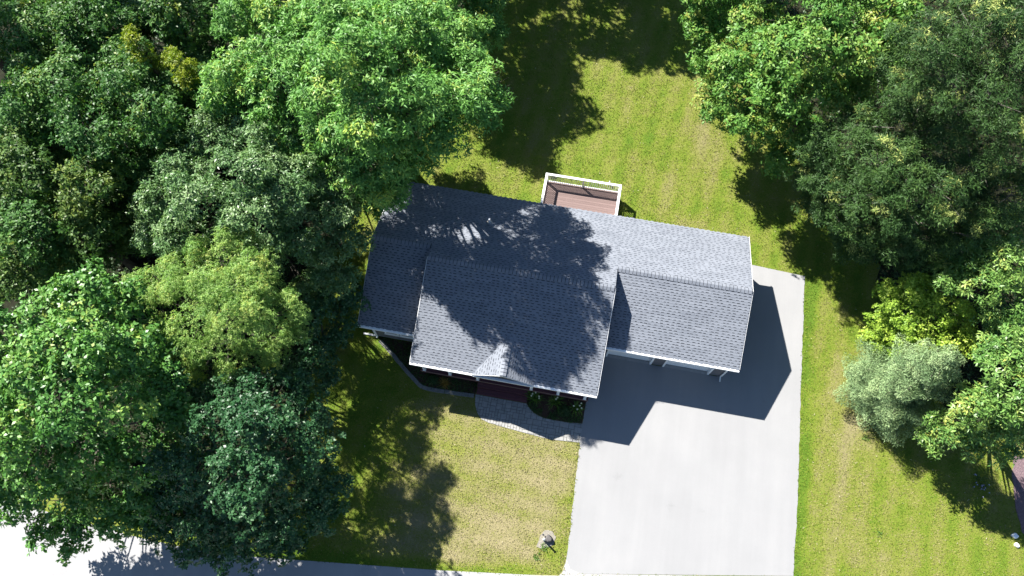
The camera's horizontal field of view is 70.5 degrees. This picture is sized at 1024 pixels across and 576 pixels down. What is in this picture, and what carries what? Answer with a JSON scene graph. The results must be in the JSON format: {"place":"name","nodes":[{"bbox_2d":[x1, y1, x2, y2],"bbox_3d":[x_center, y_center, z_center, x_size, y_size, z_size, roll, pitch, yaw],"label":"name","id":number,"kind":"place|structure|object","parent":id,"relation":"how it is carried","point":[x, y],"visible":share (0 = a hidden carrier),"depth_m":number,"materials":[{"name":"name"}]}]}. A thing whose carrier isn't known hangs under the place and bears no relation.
{"place":"outdoors","nodes":[
{"label":"outdoors","id":0,"kind":"place"},
{"bbox_2d":[5,487,183,545],"bbox_3d":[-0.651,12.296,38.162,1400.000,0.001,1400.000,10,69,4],"label":"ground","id":1,"kind":"structure","parent":0,"point":[56,498],"depth_m":38.41,"materials":[{"name":"green plant"}]},
{"bbox_2d":[0,0,469,529],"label":"forest floor","id":2,"kind":"structure","parent":0,"point":[138,262],"depth_m":42.51,"materials":[{"name":"green plant"}]},
{"bbox_2d":[0,55,13,74],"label":"tall tree","id":3,"kind":"object","parent":2,"relation":"on","point":[2,63],"visible":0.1,"depth_m":47.61,"materials":[{"name":"green plant"}]},
{"bbox_2d":[0,242,53,303],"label":"woodland tree","id":4,"kind":"object","parent":2,"relation":"on","point":[12,272],"visible":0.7,"depth_m":35.69,"materials":[{"name":"green plant"}]},
{"bbox_2d":[0,75,58,174],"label":"woodland tree","id":5,"kind":"object","parent":2,"relation":"on","point":[9,107],"visible":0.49,"depth_m":36.29,"materials":[{"name":"green plant"}]},
{"bbox_2d":[0,0,67,79],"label":"woodland tree","id":6,"kind":"object","parent":2,"relation":"on","point":[12,14],"visible":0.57,"depth_m":38.70,"materials":[{"name":"green plant"}]},
{"bbox_2d":[0,112,77,220],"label":"woodland tree","id":7,"kind":"object","parent":2,"relation":"on","point":[43,157],"visible":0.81,"depth_m":35.43,"materials":[{"name":"green plant"}]},
{"bbox_2d":[0,27,100,138],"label":"woodland tree","id":8,"kind":"object","parent":2,"relation":"on","point":[55,67],"visible":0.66,"depth_m":36.50,"materials":[{"name":"green plant"}]},
{"bbox_2d":[0,176,109,282],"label":"woodland tree","id":9,"kind":"object","parent":2,"relation":"on","point":[18,234],"visible":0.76,"depth_m":35.31,"materials":[{"name":"green plant"}]},
{"bbox_2d":[38,121,94,171],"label":"woodland tree","id":10,"kind":"object","parent":2,"relation":"on","point":[61,146],"visible":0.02,"depth_m":41.71,"materials":[{"name":"green plant"}]},
{"bbox_2d":[29,247,105,312],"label":"woodland tree","id":11,"kind":"object","parent":2,"relation":"on","point":[63,269],"visible":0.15,"depth_m":36.89,"materials":[{"name":"green plant"}]},
{"bbox_2d":[31,0,133,73],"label":"woodland tree","id":12,"kind":"object","parent":2,"relation":"on","point":[71,12],"visible":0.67,"depth_m":38.37,"materials":[{"name":"green plant"}]},
{"bbox_2d":[36,145,132,237],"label":"woodland tree","id":13,"kind":"object","parent":2,"relation":"on","point":[83,204],"visible":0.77,"depth_m":35.08,"materials":[{"name":"green plant"}]},
{"bbox_2d":[25,90,160,203],"bbox_3d":[-21.733,-7.071,39.785,7.271,11.240,5.042,38,74,13],"label":"woodland tree","id":14,"kind":"object","parent":2,"relation":"on","point":[104,141],"visible":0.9,"depth_m":35.62,"materials":[{"name":"green plant"}]},
{"bbox_2d":[49,196,148,280],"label":"woodland tree","id":15,"kind":"object","parent":2,"relation":"on","point":[86,246],"visible":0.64,"depth_m":36.70,"materials":[{"name":"green plant"}]},
{"bbox_2d":[0,255,209,566],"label":"maple tree","id":16,"kind":"object","parent":2,"relation":"on","point":[48,425],"visible":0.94,"depth_m":30.90,"materials":[{"name":"green plant"}]},
{"bbox_2d":[75,34,165,113],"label":"woodland tree","id":17,"kind":"object","parent":2,"relation":"on","point":[108,89],"visible":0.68,"depth_m":36.34,"materials":[{"name":"green plant"}]},
{"bbox_2d":[79,0,161,70],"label":"woodland tree","id":18,"kind":"object","parent":2,"relation":"on","point":[132,14],"visible":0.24,"depth_m":39.89,"materials":[{"name":"green plant"}]},
{"bbox_2d":[106,188,159,257],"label":"woodland tree","id":19,"kind":"object","parent":2,"relation":"on","point":[125,199],"visible":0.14,"depth_m":39.45,"materials":[{"name":"green plant"}]},
{"bbox_2d":[101,140,171,201],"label":"woodland tree","id":20,"kind":"object","parent":2,"relation":"on","point":[143,164],"visible":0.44,"depth_m":37.57,"materials":[{"name":"green plant"}]},
{"bbox_2d":[99,72,220,194],"bbox_3d":[-18.306,-7.980,39.972,4.402,11.528,6.020,-37,73,-13],"label":"woodland tree","id":21,"kind":"object","parent":2,"relation":"on","point":[165,100],"visible":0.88,"depth_m":35.72,"materials":[{"name":"green plant"}]},
{"bbox_2d":[145,39,192,106],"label":"woodland tree","id":22,"kind":"object","parent":2,"relation":"on","point":[156,51],"visible":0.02,"depth_m":44.16,"materials":[{"name":"green plant"}]},
{"bbox_2d":[118,23,220,162],"bbox_3d":[-18.709,-10.188,40.821,2.582,11.536,1.693,38,74,13],"label":"lime sapling","id":23,"kind":"object","parent":2,"relation":"on","point":[155,62],"visible":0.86,"depth_m":36.25,"materials":[{"name":"green plant"}]},
{"bbox_2d":[119,0,220,59],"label":"woodland tree","id":24,"kind":"object","parent":2,"relation":"on","point":[172,23],"visible":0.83,"depth_m":39.51,"materials":[{"name":"green plant"}]},
{"bbox_2d":[141,109,215,179],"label":"woodland tree","id":25,"kind":"object","parent":2,"relation":"on","point":[184,141],"visible":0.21,"depth_m":37.94,"materials":[{"name":"green plant"}]},
{"bbox_2d":[154,51,246,147],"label":"woodland tree","id":26,"kind":"object","parent":2,"relation":"on","point":[189,102],"visible":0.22,"depth_m":38.40,"materials":[{"name":"green plant"}]},
{"bbox_2d":[160,45,245,173],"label":"lime sapling","id":27,"kind":"object","parent":2,"relation":"on","point":[186,71],"visible":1,"depth_m":36.02,"materials":[{"name":"green plant"}]},
{"bbox_2d":[114,224,313,388],"bbox_3d":[-14.075,1.483,36.182,7.805,11.898,8.206,-29,72,-11],"label":"birch tree","id":28,"kind":"object","parent":2,"relation":"on","point":[221,315],"visible":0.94,"depth_m":32.99,"materials":[{"name":"green plant"}]},
{"bbox_2d":[180,12,260,69],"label":"woodland tree","id":29,"kind":"object","parent":2,"relation":"on","point":[206,50],"visible":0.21,"depth_m":41.58,"materials":[{"name":"green plant"}]},
{"bbox_2d":[138,366,354,575],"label":"linden tree","id":30,"kind":"object","parent":2,"relation":"on","point":[236,412],"visible":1,"depth_m":32.13,"materials":[{"name":"green plant"}]},
{"bbox_2d":[125,105,376,305],"bbox_3d":[-13.136,-4.130,38.295,12.955,12.019,9.212,10,69,4],"label":"walnut tree","id":31,"kind":"object","parent":2,"relation":"on","point":[154,221],"visible":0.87,"depth_m":35.35,"materials":[{"name":"green plant"}]},
{"bbox_2d":[192,0,369,183],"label":"ash tree","id":32,"kind":"object","parent":2,"relation":"on","point":[280,65],"visible":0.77,"depth_m":34.71,"materials":[{"name":"green plant"}]},
{"bbox_2d":[303,0,516,222],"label":"ash tree","id":33,"kind":"object","parent":2,"relation":"on","point":[410,100],"visible":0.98,"depth_m":32.31,"materials":[{"name":"green plant"}]},
{"bbox_2d":[388,0,510,68],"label":"ash tree","id":34,"kind":"object","parent":2,"relation":"on","point":[469,26],"visible":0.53,"depth_m":42.46,"materials":[{"name":"green plant"}]},
{"bbox_2d":[0,0,1023,527],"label":"undergrowth","id":35,"kind":"object","parent":2,"relation":"on","point":[212,360],"visible":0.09,"depth_m":43.08,"materials":[{"name":"green plant"}]},
{"bbox_2d":[0,506,555,575],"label":"street","id":36,"kind":"structure","parent":0,"point":[110,558],"depth_m":37.38,"materials":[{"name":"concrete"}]},
{"bbox_2d":[436,376,447,388],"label":"shrub","id":37,"kind":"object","parent":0,"point":[444,383],"depth_m":40.54,"materials":[{"name":"green plant"}]},
{"bbox_2d":[184,0,1023,575],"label":"lawn","id":38,"kind":"structure","parent":0,"point":[512,492],"depth_m":40.45,"materials":[{"name":"green plant"}]},
{"bbox_2d":[274,280,370,398],"bbox_3d":[-9.966,2.863,39.048,3.399,5.481,6.923,22,71,8],"label":"understory tree","id":39,"kind":"object","parent":38,"relation":"on","point":[330,340],"visible":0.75,"depth_m":38.01,"materials":[{"name":"green plant"}]},
{"bbox_2d":[378,337,477,395],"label":"planting bed","id":40,"kind":"object","parent":38,"relation":"on","point":[459,389],"visible":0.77,"depth_m":40.93,"materials":[{"name":"brown soil"}]},
{"bbox_2d":[379,340,473,397],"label":"garden edging","id":41,"kind":"object","parent":40,"relation":"on","point":[406,371],"visible":1,"depth_m":40.70,"materials":[{"name":"grey stone"}]},
{"bbox_2d":[378,337,584,423],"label":"ground cover","id":42,"kind":"object","parent":38,"relation":"on","point":[458,384],"visible":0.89,"depth_m":40.74,"materials":[{"name":"green plant"}]},
{"bbox_2d":[475,394,581,442],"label":"front walk","id":43,"kind":"structure","parent":38,"relation":"on","point":[519,416],"depth_m":40.02,"materials":[{"name":"stone"}]},
{"bbox_2d":[536,530,555,547],"bbox_3d":[1.813,13.145,37.817,0.812,0.064,1.007,19,70,7],"label":"gravel pad","id":44,"kind":"object","parent":38,"relation":"on","point":[546,533],"visible":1,"depth_m":37.80,"materials":[{"name":"beige gravel"}]},
{"bbox_2d":[545,535,552,542],"bbox_3d":[1.922,13.052,37.723,0.368,0.367,0.432,-42,74,-14],"label":"boulder","id":45,"kind":"object","parent":44,"relation":"on","point":[548,538],"visible":0.98,"depth_m":37.58,"materials":[{"name":"grey stone"}]},
{"bbox_2d":[358,182,753,402],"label":"house","id":46,"kind":"structure","parent":38,"relation":"on","point":[504,298],"depth_m":38.49,"materials":[{"name":"grey"}]},
{"bbox_2d":[384,332,399,336],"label":"window","id":47,"kind":"structure","parent":46,"relation":"in","point":[386,333],"depth_m":40.77,"materials":[{"name":"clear glass"}]},
{"bbox_2d":[608,350,651,360],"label":"garage door","id":48,"kind":"structure","parent":46,"relation":"in","point":[611,352],"depth_m":40.92,"materials":[{"name":"grey metal"}]},
{"bbox_2d":[666,361,709,370],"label":"garage door","id":49,"kind":"structure","parent":46,"relation":"in","point":[673,363],"depth_m":40.69,"materials":[{"name":"white"}]},
{"bbox_2d":[527,392,585,422],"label":"flower bed","id":50,"kind":"object","parent":38,"relation":"on","point":[545,412],"visible":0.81,"depth_m":40.31,"materials":[{"name":"black plant"}]},
{"bbox_2d":[524,391,544,406],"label":"daylily","id":51,"kind":"object","parent":50,"relation":"on","point":[533,395],"visible":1,"depth_m":40.15,"materials":[{"name":"green plant"}]},
{"bbox_2d":[546,395,566,411],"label":"daylily","id":52,"kind":"object","parent":50,"relation":"on","point":[555,401],"visible":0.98,"depth_m":40.10,"materials":[{"name":"green plant"}]},
{"bbox_2d":[557,404,570,417],"bbox_3d":[2.897,6.753,40.035,0.787,0.426,0.770,10,69,4],"label":"bush","id":53,"kind":"object","parent":50,"relation":"on","point":[564,408],"visible":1,"depth_m":39.98,"materials":[{"name":"green plant"}]},
{"bbox_2d":[570,399,583,418],"bbox_3d":[3.581,6.671,39.967,1.130,0.569,1.178,-37,73,-13],"label":"daylily","id":54,"kind":"object","parent":50,"relation":"on","point":[577,406],"visible":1,"depth_m":39.94,"materials":[{"name":"green plant"}]},
{"bbox_2d":[540,173,621,214],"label":"deck","id":55,"kind":"structure","parent":38,"relation":"on","point":[578,196],"depth_m":44.38,"materials":[{"name":"brown wood"}]},
{"bbox_2d":[559,560,688,575],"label":"driveway apron","id":56,"kind":"object","parent":38,"relation":"on","point":[567,570],"visible":1,"depth_m":37.18,"materials":[{"name":"concrete"}]},
{"bbox_2d":[677,0,926,179],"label":"oak tree","id":57,"kind":"object","parent":38,"relation":"on","point":[769,79],"visible":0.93,"depth_m":36.68,"materials":[{"name":"green plant"}]},
{"bbox_2d":[761,0,1023,407],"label":"shrub border soil","id":58,"kind":"object","parent":38,"relation":"on","point":[898,129],"visible":0.08,"depth_m":46.03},
{"bbox_2d":[782,98,1023,283],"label":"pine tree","id":59,"kind":"object","parent":58,"relation":"on","point":[835,203],"visible":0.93,"depth_m":35.00,"materials":[{"name":"green plant"}]},
{"bbox_2d":[856,270,981,361],"bbox_3d":[21.284,2.057,38.747,5.564,6.573,4.542,10,69,4],"label":"tree","id":60,"kind":"object","parent":58,"relation":"on","point":[888,328],"visible":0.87,"depth_m":36.96,"materials":[{"name":"green plant"}]},
{"bbox_2d":[869,0,1023,195],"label":"pine tree","id":61,"kind":"object","parent":58,"relation":"on","point":[1000,20],"visible":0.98,"depth_m":31.93,"materials":[{"name":"green plant"}]},
{"bbox_2d":[921,202,1023,342],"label":"tree","id":62,"kind":"object","parent":58,"relation":"on","point":[958,276],"visible":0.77,"depth_m":35.24,"materials":[{"name":"green plant"}]},
{"bbox_2d":[978,310,1023,355],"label":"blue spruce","id":63,"kind":"object","parent":58,"relation":"on","point":[992,332],"visible":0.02,"depth_m":40.62,"materials":[{"name":"green plant"}]},
{"bbox_2d":[832,332,967,446],"bbox_3d":[20.109,4.723,36.724,5.574,8.188,5.970,10,69,4],"label":"silvery broadleaf tree","id":64,"kind":"object","parent":38,"relation":"on","point":[893,390],"visible":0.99,"depth_m":37.00,"materials":[{"name":"silvery leaf"},{"name":"bark"}]},
{"bbox_2d":[912,323,1023,470],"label":"tree","id":65,"kind":"object","parent":38,"relation":"on","point":[997,416],"visible":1,"depth_m":33.46,"materials":[{"name":"green plant"}]},
{"bbox_2d":[974,474,989,497],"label":"lilac flowers","id":66,"kind":"object","parent":38,"relation":"on","point":[982,483],"visible":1,"depth_m":38.70,"materials":[{"name":"purple plant"}]},
{"bbox_2d":[1011,533,1018,538],"bbox_3d":[26.218,12.912,37.772,0.317,0.190,0.329,-34,73,-12],"label":"white stone","id":67,"kind":"object","parent":38,"relation":"on","point":[1014,535],"visible":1,"depth_m":37.71,"materials":[{"name":"stone"}]},
{"bbox_2d":[1012,456,1023,533],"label":"mulch bed","id":68,"kind":"object","parent":38,"relation":"on","point":[1018,476],"visible":0.81,"depth_m":38.69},
{"bbox_2d":[566,265,804,575],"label":"driveway","id":69,"kind":"structure","parent":0,"point":[680,472],"depth_m":39.21,"materials":[{"name":"concrete"}]}
]}

